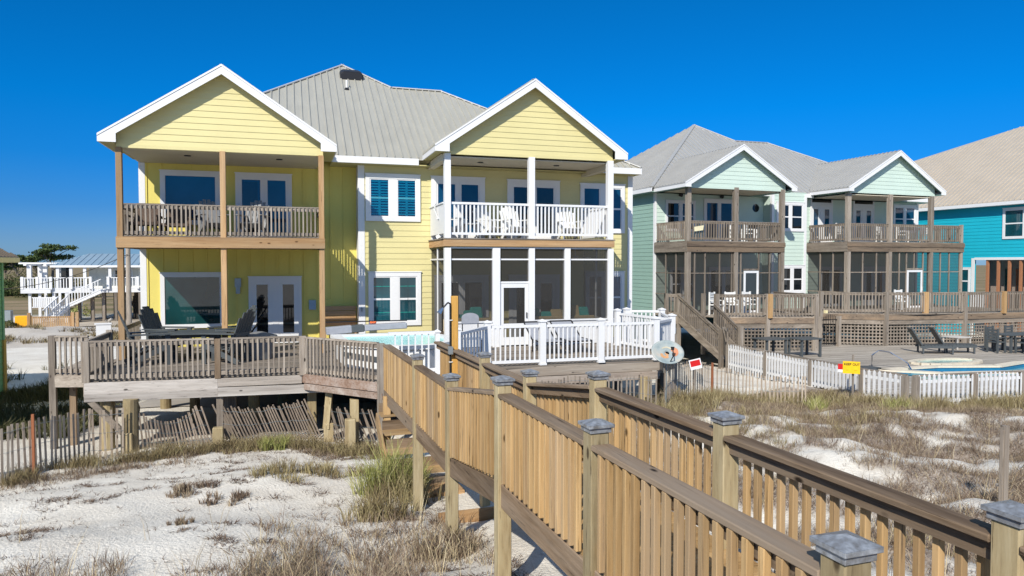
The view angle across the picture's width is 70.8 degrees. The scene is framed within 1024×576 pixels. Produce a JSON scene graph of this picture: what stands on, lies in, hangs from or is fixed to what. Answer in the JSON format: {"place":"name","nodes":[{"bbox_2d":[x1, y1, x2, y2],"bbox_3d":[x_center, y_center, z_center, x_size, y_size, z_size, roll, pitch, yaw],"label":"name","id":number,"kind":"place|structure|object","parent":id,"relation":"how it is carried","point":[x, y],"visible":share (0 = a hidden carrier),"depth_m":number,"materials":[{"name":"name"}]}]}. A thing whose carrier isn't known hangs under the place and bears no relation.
{"place":"outdoors","nodes":[
{"label":"outdoors","id":0,"kind":"place"},
{"bbox_2d":[33,317,140,326],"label":"driveway","id":1,"kind":"structure","parent":0,"point":[85,322],"depth_m":58.71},
{"bbox_2d":[0,265,1023,575],"bbox_3d":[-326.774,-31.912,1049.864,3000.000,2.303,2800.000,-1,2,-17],"label":"ground","id":2,"kind":"structure","parent":0,"point":[132,513],"depth_m":11.03,"materials":[{"name":"sand"}]},
{"bbox_2d":[0,248,19,392],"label":"green house","id":3,"kind":"structure","parent":2,"relation":"on","point":[7,257],"depth_m":24.49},
{"bbox_2d":[4,278,20,296],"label":"bush","id":4,"kind":"object","parent":2,"relation":"on","point":[6,293],"visible":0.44,"depth_m":104.73,"materials":[{"name":"green plant"}]},
{"bbox_2d":[3,254,35,276],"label":"pine tree","id":5,"kind":"object","parent":2,"relation":"on","point":[22,258],"visible":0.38,"depth_m":124.93,"materials":[{"name":"green plant"}]},
{"bbox_2d":[15,315,31,327],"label":"utility box","id":6,"kind":"object","parent":2,"relation":"on","point":[20,320],"visible":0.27,"depth_m":52.72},
{"bbox_2d":[8,271,55,297],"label":"bush","id":7,"kind":"object","parent":2,"relation":"on","point":[21,294],"visible":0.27,"depth_m":102.73,"materials":[{"name":"green plant"}]},
{"bbox_2d":[21,255,53,276],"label":"pine tree","id":8,"kind":"object","parent":2,"relation":"on","point":[38,258],"visible":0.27,"depth_m":134.11,"materials":[{"name":"green plant"}]},
{"bbox_2d":[27,312,78,326],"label":"wooden fence","id":9,"kind":"object","parent":2,"relation":"on","point":[73,319],"visible":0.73,"depth_m":52.96,"materials":[{"name":"brown wood"}]},
{"bbox_2d":[28,243,78,279],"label":"pine tree","id":10,"kind":"object","parent":2,"relation":"on","point":[44,251],"visible":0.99,"depth_m":129.59,"materials":[{"name":"green plant"}]},
{"bbox_2d":[0,359,121,440],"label":"dune scrub","id":11,"kind":"object","parent":2,"relation":"on","point":[26,397],"visible":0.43,"depth_m":20.98,"materials":[{"name":"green plant"}]},
{"bbox_2d":[0,408,123,480],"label":"sand fence","id":12,"kind":"object","parent":2,"relation":"on","point":[32,424],"visible":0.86,"depth_m":14.01,"materials":[{"name":"brown wood"}]},
{"bbox_2d":[0,541,137,575],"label":"dry grass","id":13,"kind":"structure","parent":2,"relation":"on","point":[121,562],"depth_m":7.46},
{"bbox_2d":[5,323,140,343],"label":"dune scrub","id":14,"kind":"object","parent":2,"relation":"on","point":[9,338],"visible":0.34,"depth_m":45.25,"materials":[{"name":"brown plant"}]},
{"bbox_2d":[18,253,140,322],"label":"raised house","id":15,"kind":"structure","parent":2,"relation":"on","point":[103,280],"depth_m":59.46,"materials":[{"name":"beige"}]},
{"bbox_2d":[61,267,68,287],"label":"door","id":16,"kind":"structure","parent":15,"relation":"in","point":[65,270],"depth_m":60.05,"materials":[{"name":"grey glass"}]},
{"bbox_2d":[138,405,212,449],"bbox_3d":[-7.378,3.060,15.777,1.668,0.986,0.280,-1,2,-20],"label":"sand fence","id":17,"kind":"object","parent":2,"relation":"on","point":[186,417],"visible":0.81,"depth_m":15.87,"materials":[{"name":"grey wood"}]},
{"bbox_2d":[165,514,195,525],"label":"grass clump","id":18,"kind":"object","parent":2,"relation":"on","point":[180,521],"visible":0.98,"depth_m":9.29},
{"bbox_2d":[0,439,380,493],"bbox_3d":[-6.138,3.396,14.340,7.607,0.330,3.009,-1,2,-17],"label":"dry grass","id":19,"kind":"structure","parent":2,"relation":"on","point":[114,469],"depth_m":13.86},
{"bbox_2d":[164,479,217,498],"bbox_3d":[-5.157,3.150,11.416,0.658,0.223,0.806,1,2,24],"label":"grass clump","id":20,"kind":"object","parent":2,"relation":"on","point":[182,488],"visible":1,"depth_m":11.34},
{"bbox_2d":[0,430,412,487],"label":"olive grass","id":21,"kind":"structure","parent":2,"relation":"on","point":[168,450],"depth_m":14.91,"materials":[{"name":"plant"}]},
{"bbox_2d":[1,520,447,575],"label":"dry grass","id":22,"kind":"structure","parent":2,"relation":"on","point":[322,568],"depth_m":7.20,"materials":[{"name":"plant"}]},
{"bbox_2d":[198,487,251,506],"bbox_3d":[-4.377,3.167,11.015,0.728,0.202,0.604,0,2,-1],"label":"grass clump","id":23,"kind":"object","parent":2,"relation":"on","point":[242,494],"visible":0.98,"depth_m":11.01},
{"bbox_2d":[48,320,440,453],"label":"wooden deck","id":24,"kind":"structure","parent":2,"relation":"on","point":[98,372],"depth_m":15.90,"materials":[{"name":"brown wood"}]},
{"bbox_2d":[117,311,171,366],"bbox_3d":[-9.055,1.216,17.720,1.135,1.357,0.903,-1,2,-32],"label":"adirondack chair","id":25,"kind":"object","parent":24,"relation":"on","point":[130,336],"visible":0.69,"depth_m":17.63,"materials":[{"name":"grey plastic"}]},
{"bbox_2d":[138,306,193,355],"bbox_3d":[-9.225,1.168,19.137,1.136,1.357,0.903,0,2,8],"label":"adirondack chair","id":26,"kind":"object","parent":24,"relation":"on","point":[149,318],"visible":0.42,"depth_m":19.16,"materials":[{"name":"grey plastic"}]},
{"bbox_2d":[150,329,230,360],"bbox_3d":[-8.216,1.489,18.558,1.960,0.740,1.205,-1,2,-17],"label":"patio table","id":27,"kind":"object","parent":24,"relation":"on","point":[192,333],"visible":0.52,"depth_m":18.32,"materials":[{"name":"grey plastic"}]},
{"bbox_2d":[198,309,255,364],"bbox_3d":[-7.077,1.205,18.047,1.136,1.357,0.903,0,2,8],"label":"adirondack chair","id":28,"kind":"object","parent":24,"relation":"on","point":[244,324],"visible":0.71,"depth_m":17.86,"materials":[{"name":"grey plastic"}]},
{"bbox_2d":[207,305,256,355],"bbox_3d":[-7.508,1.157,19.448,1.136,1.357,0.903,-1,2,-37],"label":"adirondack chair","id":29,"kind":"object","parent":24,"relation":"on","point":[253,307],"visible":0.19,"depth_m":19.43,"materials":[{"name":"grey plastic"}]},
{"bbox_2d":[244,331,277,359],"bbox_3d":[-6.628,1.494,18.841,0.940,0.710,0.940,-1,2,-17],"label":"fire pit","id":30,"kind":"object","parent":24,"relation":"on","point":[258,334],"visible":0.38,"depth_m":18.57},
{"bbox_2d":[325,306,356,337],"bbox_3d":[-5.376,1.150,22.551,1.000,1.145,0.460,-1,2,-17],"label":"storage bench","id":31,"kind":"object","parent":24,"relation":"on","point":[332,313],"visible":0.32,"depth_m":22.73,"materials":[{"name":"brown wood"}]},
{"bbox_2d":[330,333,448,369],"bbox_3d":[-2.921,1.575,17.954,2.950,0.610,3.300,-1,2,-17],"label":"hot tub","id":32,"kind":"object","parent":24,"relation":"on","point":[385,338],"visible":0.39,"depth_m":17.59,"materials":[{"name":"white plastic"}]},
{"bbox_2d":[325,320,406,334],"bbox_3d":[-3.920,1.067,19.531,2.211,0.334,0.394,-1,2,-17],"label":"tub cover","id":33,"kind":"object","parent":32,"relation":"on","point":[344,329],"visible":1,"depth_m":19.40,"materials":[{"name":"grey plastic"}]},
{"bbox_2d":[212,399,322,441],"bbox_3d":[-5.459,3.018,16.179,2.408,1.044,0.162,0,2,-8],"label":"sand fence","id":34,"kind":"object","parent":2,"relation":"on","point":[285,421],"visible":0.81,"depth_m":16.22,"materials":[{"name":"grey wood"}]},
{"bbox_2d":[0,448,540,575],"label":"creeping vines","id":35,"kind":"object","parent":2,"relation":"on","point":[69,498],"visible":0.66,"depth_m":9.34,"materials":[{"name":"brown plant"}]},
{"bbox_2d":[258,433,295,450],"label":"grass clump","id":36,"kind":"object","parent":2,"relation":"on","point":[267,444],"visible":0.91,"depth_m":15.25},
{"bbox_2d":[247,457,342,483],"bbox_3d":[-3.821,3.130,12.467,1.338,0.432,1.468,1,2,31],"label":"grass clump","id":37,"kind":"object","parent":2,"relation":"on","point":[274,468],"visible":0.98,"depth_m":12.39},
{"bbox_2d":[302,459,372,478],"bbox_3d":[-3.072,3.219,12.804,1.329,0.324,1.058,0,2,3],"label":"grass clump","id":38,"kind":"object","parent":2,"relation":"on","point":[327,466],"visible":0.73,"depth_m":12.68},
{"bbox_2d":[331,406,376,445],"bbox_3d":[-3.535,3.061,15.792,1.795,0.923,0.176,1,2,31],"label":"sand fence","id":39,"kind":"object","parent":2,"relation":"on","point":[339,411],"visible":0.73,"depth_m":15.76,"materials":[{"name":"grey wood"}]},
{"bbox_2d":[97,64,641,409],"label":"beach duplex","id":40,"kind":"structure","parent":2,"relation":"on","point":[350,177],"depth_m":22.07,"materials":[{"name":"yellow"}]},
{"bbox_2d":[125,248,131,324],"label":"utility pole","id":41,"kind":"object","parent":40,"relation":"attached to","point":[128,307],"visible":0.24,"depth_m":47.98,"materials":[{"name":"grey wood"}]},
{"bbox_2d":[125,203,162,234],"bbox_3d":[-9.883,-1.862,19.426,0.800,0.920,1.070,-1,2,-17],"label":"lounge chair","id":42,"kind":"object","parent":40,"relation":"on","point":[143,218],"visible":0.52,"depth_m":19.64,"materials":[{"name":"brown wicker"}]},
{"bbox_2d":[160,209,193,235],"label":"lounge chair","id":43,"kind":"object","parent":40,"relation":"on","point":[179,219],"visible":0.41,"depth_m":20.43,"materials":[{"name":"plastic"}]},
{"bbox_2d":[159,169,219,224],"bbox_3d":[-9.600,-2.694,21.503,1.690,1.620,0.080,-1,2,-17],"label":"window","id":44,"kind":"structure","parent":40,"relation":"in","point":[190,187],"depth_m":21.48,"materials":[{"name":"white paint"}]},
{"bbox_2d":[159,272,221,328],"bbox_3d":[-9.586,0.364,21.612,1.800,1.680,0.080,-1,2,-17],"label":"window","id":45,"kind":"structure","parent":40,"relation":"in","point":[189,299],"depth_m":21.60,"materials":[{"name":"white paint"}]},
{"bbox_2d":[195,199,228,235],"bbox_3d":[-8.432,-1.965,20.171,0.740,1.086,0.931,-1,2,-37],"label":"adirondack chair","id":46,"kind":"object","parent":40,"relation":"on","point":[209,216],"visible":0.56,"depth_m":20.35,"materials":[{"name":"grey plastic"}]},
{"bbox_2d":[235,201,269,235],"bbox_3d":[-7.329,-1.973,20.413,0.740,1.086,0.931,0,2,-2],"label":"adirondack chair","id":47,"kind":"object","parent":40,"relation":"on","point":[256,203],"visible":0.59,"depth_m":20.61,"materials":[{"name":"grey plastic"}]},
{"bbox_2d":[234,172,291,236],"bbox_3d":[-7.618,-2.490,22.127,1.680,2.070,0.080,-1,2,-17],"label":"sliding door","id":48,"kind":"structure","parent":40,"relation":"in","point":[275,189],"depth_m":22.13,"materials":[{"name":"white paint"}]},
{"bbox_2d":[248,276,301,342],"bbox_3d":[-7.332,0.670,22.324,1.600,2.080,0.080,-1,2,-17],"label":"french door","id":49,"kind":"structure","parent":40,"relation":"in","point":[279,298],"depth_m":22.32,"materials":[{"name":"white paint"}]},
{"bbox_2d":[365,173,420,221],"bbox_3d":[-3.745,-2.849,22.692,1.760,1.490,0.080,-1,2,-17],"label":"window","id":50,"kind":"structure","parent":40,"relation":"in","point":[388,197],"depth_m":22.67,"materials":[{"name":"white paint"}]},
{"bbox_2d":[367,271,421,324],"bbox_3d":[-3.707,0.334,22.812,1.700,1.720,0.080,-1,2,-17],"label":"window","id":51,"kind":"structure","parent":40,"relation":"in","point":[392,295],"depth_m":22.79,"materials":[{"name":"white paint"}]},
{"bbox_2d":[434,204,467,238],"bbox_3d":[-1.908,-2.039,22.037,0.931,1.086,0.740,0,2,13],"label":"adirondack chair","id":52,"kind":"object","parent":40,"relation":"on","point":[439,235],"visible":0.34,"depth_m":21.80,"materials":[{"name":"white plastic"}]},
{"bbox_2d":[430,175,485,239],"bbox_3d":[-1.740,-2.561,23.326,1.820,2.090,0.080,-1,2,-17],"label":"sliding door","id":53,"kind":"structure","parent":40,"relation":"in","point":[463,189],"depth_m":23.33,"materials":[{"name":"white paint"}]},
{"bbox_2d":[472,207,506,237],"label":"adirondack chair","id":54,"kind":"object","parent":40,"relation":"on","point":[503,226],"visible":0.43,"depth_m":22.98,"materials":[{"name":"white plastic"}]},
{"bbox_2d":[499,206,526,238],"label":"adirondack chair","id":55,"kind":"object","parent":40,"relation":"on","point":[503,219],"visible":0.48,"depth_m":22.89,"materials":[{"name":"white plastic"}]},
{"bbox_2d":[500,284,527,344],"bbox_3d":[0.069,0.796,21.714,0.890,1.850,0.070,-1,2,-17],"label":"screen door","id":56,"kind":"structure","parent":40,"relation":"in","point":[513,297],"depth_m":21.72,"materials":[{"name":"white paint"}]},
{"bbox_2d":[506,179,560,238],"bbox_3d":[0.729,-2.577,24.094,1.890,2.070,0.080,-1,2,-17],"label":"sliding door","id":57,"kind":"structure","parent":40,"relation":"in","point":[546,191],"depth_m":24.13,"materials":[{"name":"white paint"}]},
{"bbox_2d":[557,208,581,238],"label":"adirondack chair","id":58,"kind":"object","parent":40,"relation":"on","point":[558,237],"visible":0.51,"depth_m":23.66,"materials":[{"name":"white plastic"}]},
{"bbox_2d":[579,183,625,232],"bbox_3d":[3.125,-2.747,24.834,1.710,1.700,0.080,-1,2,-17],"label":"window","id":59,"kind":"structure","parent":40,"relation":"in","point":[590,193],"depth_m":24.83,"materials":[{"name":"white paint"}]},
{"bbox_2d":[613,271,624,321],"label":"window","id":60,"kind":"structure","parent":40,"relation":"in","point":[619,276],"depth_m":25.11,"materials":[{"name":"white paint"}]},
{"bbox_2d":[235,499,511,575],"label":"dry grass","id":61,"kind":"structure","parent":2,"relation":"on","point":[435,522],"depth_m":8.45,"materials":[{"name":"plant"}]},
{"bbox_2d":[139,383,611,408],"bbox_3d":[-5.350,3.598,28.951,16.100,0.377,9.800,-1,2,-17],"label":"concrete pad","id":62,"kind":"object","parent":2,"relation":"on","point":[265,401],"visible":0.03,"depth_m":24.04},
{"bbox_2d":[336,483,419,522],"bbox_3d":[-1.863,2.976,9.966,1.064,0.595,1.122,0,2,10],"label":"grass clump","id":63,"kind":"object","parent":2,"relation":"on","point":[376,504],"visible":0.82,"depth_m":9.78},
{"bbox_2d":[341,433,435,496],"bbox_3d":[-1.931,2.799,11.451,1.623,0.945,1.382,-1,2,-17],"label":"grass clump","id":64,"kind":"object","parent":2,"relation":"on","point":[377,469],"visible":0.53,"depth_m":11.29,"materials":[{"name":"plant"}]},
{"bbox_2d":[360,456,444,503],"bbox_3d":[-1.708,2.943,11.190,1.423,0.691,1.270,-1,2,-17],"label":"grass clump","id":65,"kind":"object","parent":2,"relation":"on","point":[403,490],"visible":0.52,"depth_m":11.02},
{"bbox_2d":[375,396,493,522],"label":"wooden steps","id":66,"kind":"structure","parent":2,"relation":"on","point":[393,427],"depth_m":12.39,"materials":[{"name":"beige wood"}]},
{"bbox_2d":[437,296,457,373],"bbox_3d":[-1.081,1.848,12.373,0.414,3.416,0.194,-2,3,-40],"label":"outdoor shower","id":67,"kind":"object","parent":2,"relation":"on","point":[453,328],"visible":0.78,"depth_m":12.38,"materials":[{"name":"orange wood"}]},
{"bbox_2d":[409,519,487,561],"bbox_3d":[-0.781,2.949,8.555,0.969,0.416,0.857,-1,2,-17],"label":"grass clump","id":68,"kind":"object","parent":2,"relation":"on","point":[472,541],"visible":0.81,"depth_m":8.42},
{"bbox_2d":[8,385,1023,575],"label":"seed stalks","id":69,"kind":"object","parent":2,"relation":"on","point":[481,530],"visible":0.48,"depth_m":8.36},
{"bbox_2d":[458,307,676,400],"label":"wooden deck","id":70,"kind":"structure","parent":2,"relation":"on","point":[617,356],"depth_m":18.17,"materials":[{"name":"white wood"}]},
{"bbox_2d":[461,313,481,352],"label":"folding chair","id":71,"kind":"object","parent":70,"relation":"on","point":[467,318],"visible":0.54,"depth_m":19.68,"materials":[{"name":"grey plastic"}]},
{"bbox_2d":[523,321,565,353],"bbox_3d":[0.910,1.397,20.361,0.723,0.801,1.673,-1,2,-17],"label":"lounger","id":72,"kind":"object","parent":70,"relation":"on","point":[536,330],"visible":0.48,"depth_m":20.62,"materials":[{"name":"grey plastic"}]},
{"bbox_2d":[549,320,591,353],"bbox_3d":[1.692,1.385,20.709,0.723,0.801,1.673,-1,2,-17],"label":"lounger","id":73,"kind":"object","parent":70,"relation":"on","point":[565,328],"visible":0.55,"depth_m":20.99,"materials":[{"name":"grey plastic"}]},
{"bbox_2d":[536,375,656,404],"bbox_3d":[1.258,2.646,16.530,4.629,1.182,0.720,-1,2,-27],"label":"sand fence","id":74,"kind":"object","parent":2,"relation":"on","point":[620,379],"visible":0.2,"depth_m":17.15,"materials":[{"name":"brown wood"}]},
{"bbox_2d":[651,340,683,403],"bbox_3d":[3.765,2.254,17.436,0.726,1.951,0.518,1,2,27],"label":"satellite dish","id":75,"kind":"object","parent":2,"relation":"on","point":[666,352],"visible":1,"depth_m":17.46,"materials":[{"name":"white metal"}]},
{"bbox_2d":[689,358,701,394],"bbox_3d":[4.705,2.474,18.497,0.354,1.369,0.058,0,2,5],"label":"red sign","id":76,"kind":"object","parent":2,"relation":"on","point":[694,364],"visible":0.86,"depth_m":18.46,"materials":[{"name":"white paint"}]},
{"bbox_2d":[383,341,1023,575],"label":"boardwalk","id":77,"kind":"structure","parent":2,"relation":"on","point":[558,478],"depth_m":5.02,"materials":[{"name":"brown wood"}]},
{"bbox_2d":[664,334,805,405],"bbox_3d":[5.527,2.260,18.921,4.535,2.243,1.302,-1,2,-23],"label":"sand fence","id":78,"kind":"object","parent":2,"relation":"on","point":[674,375],"visible":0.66,"depth_m":19.31,"materials":[{"name":"brown wood"}]},
{"bbox_2d":[627,124,964,338],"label":"beach duplex","id":79,"kind":"structure","parent":2,"relation":"on","point":[793,208],"depth_m":35.84,"materials":[{"name":"green"}]},
{"bbox_2d":[665,200,695,231],"bbox_3d":[8.155,-3.488,34.827,1.720,1.500,0.080,-1,2,-21],"label":"window","id":80,"kind":"structure","parent":79,"relation":"in","point":[674,209],"depth_m":34.75,"materials":[{"name":"white paint"}]},
{"bbox_2d":[703,198,731,240],"bbox_3d":[10.250,-3.330,35.625,1.840,2.130,0.080,-1,2,-21],"label":"sliding door","id":81,"kind":"structure","parent":79,"relation":"in","point":[714,209],"depth_m":35.57,"materials":[{"name":"white paint"}]},
{"bbox_2d":[743,271,758,311],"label":"screen door","id":82,"kind":"structure","parent":79,"relation":"in","point":[757,275],"depth_m":33.17,"materials":[{"name":"white paint"}]},
{"bbox_2d":[776,201,804,231],"bbox_3d":[14.058,-3.605,36.360,1.790,1.490,0.080,-1,2,-21],"label":"window","id":83,"kind":"structure","parent":79,"relation":"in","point":[794,211],"depth_m":36.43,"materials":[{"name":"white paint"}]},
{"bbox_2d":[784,265,804,292],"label":"window","id":84,"kind":"structure","parent":79,"relation":"in","point":[793,274],"depth_m":36.56,"materials":[{"name":"white paint"}]},
{"bbox_2d":[809,204,832,242],"bbox_3d":[16.284,-3.397,37.904,1.540,2.010,0.080,-1,2,-21],"label":"french door","id":85,"kind":"structure","parent":79,"relation":"in","point":[820,214],"depth_m":37.86,"materials":[{"name":"white paint"}]},
{"bbox_2d":[852,205,874,241],"bbox_3d":[18.997,-3.432,38.928,1.540,2.010,0.080,-1,2,-21],"label":"french door","id":86,"kind":"structure","parent":79,"relation":"in","point":[860,214],"depth_m":38.89,"materials":[{"name":"white paint"}]},
{"bbox_2d":[893,204,916,232],"bbox_3d":[21.803,-3.838,39.976,1.740,1.550,0.080,-1,2,-21],"label":"window","id":87,"kind":"structure","parent":79,"relation":"in","point":[902,214],"depth_m":39.93,"materials":[{"name":"white paint"}]},
{"bbox_2d":[906,270,922,307],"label":"screen door","id":88,"kind":"structure","parent":79,"relation":"in","point":[908,271],"depth_m":36.72,"materials":[{"name":"white paint"}]},
{"bbox_2d":[801,393,828,410],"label":"grass clump","id":89,"kind":"object","parent":2,"relation":"on","point":[815,402],"visible":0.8,"depth_m":18.35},
{"bbox_2d":[607,385,1023,575],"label":"dry grass","id":90,"kind":"structure","parent":2,"relation":"on","point":[991,496],"depth_m":12.56,"materials":[{"name":"plant"}]},
{"bbox_2d":[607,383,1023,420],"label":"olive grass","id":91,"kind":"structure","parent":2,"relation":"on","point":[710,395],"depth_m":18.38,"materials":[{"name":"plant"}]},
{"bbox_2d":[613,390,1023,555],"bbox_3d":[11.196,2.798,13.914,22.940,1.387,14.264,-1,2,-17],"label":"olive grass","id":92,"kind":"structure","parent":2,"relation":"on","point":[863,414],"depth_m":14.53,"materials":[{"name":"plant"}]},
{"bbox_2d":[656,291,1023,368],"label":"wooden deck","id":93,"kind":"structure","parent":2,"relation":"on","point":[964,315],"depth_m":32.35,"materials":[{"name":"brown wood"}]},
{"bbox_2d":[822,314,836,345],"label":"metal gate","id":94,"kind":"structure","parent":93,"relation":"attached to","point":[831,343],"depth_m":31.97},
{"bbox_2d":[843,355,859,401],"bbox_3d":[9.127,2.577,19.378,0.420,1.571,0.138,1,2,25],"label":"keep out sign","id":95,"kind":"object","parent":2,"relation":"on","point":[852,367],"visible":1,"depth_m":19.33,"materials":[{"name":"yellow plastic"}]},
{"bbox_2d":[705,337,1023,399],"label":"pool deck","id":96,"kind":"structure","parent":2,"relation":"on","point":[862,353],"depth_m":28.65,"materials":[{"name":"concrete"}]},
{"bbox_2d":[751,336,789,356],"bbox_3d":[10.225,2.350,28.525,1.150,0.740,0.900,-1,2,-21],"label":"picnic table","id":97,"kind":"object","parent":96,"relation":"on","point":[772,338],"visible":0.83,"depth_m":28.33,"materials":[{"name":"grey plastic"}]},
{"bbox_2d":[785,336,824,356],"bbox_3d":[11.630,2.347,28.628,1.150,0.740,0.900,-1,2,-21],"label":"picnic table","id":98,"kind":"object","parent":96,"relation":"on","point":[803,338],"visible":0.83,"depth_m":28.44,"materials":[{"name":"grey plastic"}]},
{"bbox_2d":[906,327,955,354],"bbox_3d":[17.215,2.163,29.622,1.665,1.040,0.660,0,2,11],"label":"pool lounger","id":99,"kind":"object","parent":96,"relation":"on","point":[919,342],"visible":1,"depth_m":29.44,"materials":[{"name":"grey plastic"}]},
{"bbox_2d":[879,358,1023,379],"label":"swimming pool","id":100,"kind":"structure","parent":96,"relation":"in","point":[944,365],"depth_m":25.62,"materials":[{"name":"concrete"}]},
{"bbox_2d":[928,327,976,353],"bbox_3d":[18.279,2.153,29.917,1.665,1.040,0.660,0,2,11],"label":"pool lounger","id":101,"kind":"object","parent":96,"relation":"on","point":[935,334],"visible":0.91,"depth_m":29.74,"materials":[{"name":"grey plastic"}]},
{"bbox_2d":[984,326,1003,349],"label":"dining chair","id":102,"kind":"object","parent":96,"relation":"on","point":[1001,339],"visible":0.52,"depth_m":30.98,"materials":[{"name":"grey plastic"}]},
{"bbox_2d":[986,328,1006,352],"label":"dining chair","id":103,"kind":"object","parent":96,"relation":"on","point":[995,342],"visible":1,"depth_m":29.78,"materials":[{"name":"grey plastic"}]},
{"bbox_2d":[992,332,1023,352],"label":"dining table","id":104,"kind":"object","parent":96,"relation":"on","point":[1010,334],"visible":0.83,"depth_m":29.79,"materials":[{"name":"grey plastic"}]},
{"bbox_2d":[722,327,1023,403],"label":"picket fence","id":105,"kind":"object","parent":2,"relation":"on","point":[973,378],"visible":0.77,"depth_m":19.96,"materials":[{"name":"white paint"}]},
{"bbox_2d":[878,396,917,409],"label":"grass clump","id":106,"kind":"object","parent":2,"relation":"on","point":[894,402],"visible":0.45,"depth_m":17.74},
{"bbox_2d":[911,126,1023,336],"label":"beach house","id":107,"kind":"structure","parent":2,"relation":"on","point":[981,183],"depth_m":41.85,"materials":[{"name":"teal"}]},
{"bbox_2d":[962,267,970,291],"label":"window","id":108,"kind":"structure","parent":107,"relation":"in","point":[966,274],"depth_m":41.93,"materials":[{"name":"white paint"}]},
{"bbox_2d":[1002,207,1023,238],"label":"window","id":109,"kind":"structure","parent":107,"relation":"in","point":[1013,218],"depth_m":39.34,"materials":[{"name":"white paint"}]},
{"bbox_2d":[998,425,1009,500],"bbox_3d":[5.968,2.292,8.747,0.085,1.250,0.070,-1,2,-17],"label":"fence post","id":110,"kind":"object","parent":2,"relation":"on","point":[1004,462],"visible":0.64,"depth_m":8.72,"materials":[{"name":"grey wood"}]},
{"bbox_2d":[0,0,1023,264],"label":"sky","id":111,"kind":"structure","parent":0,"point":[825,80],"materials":[{"name":"blue"}]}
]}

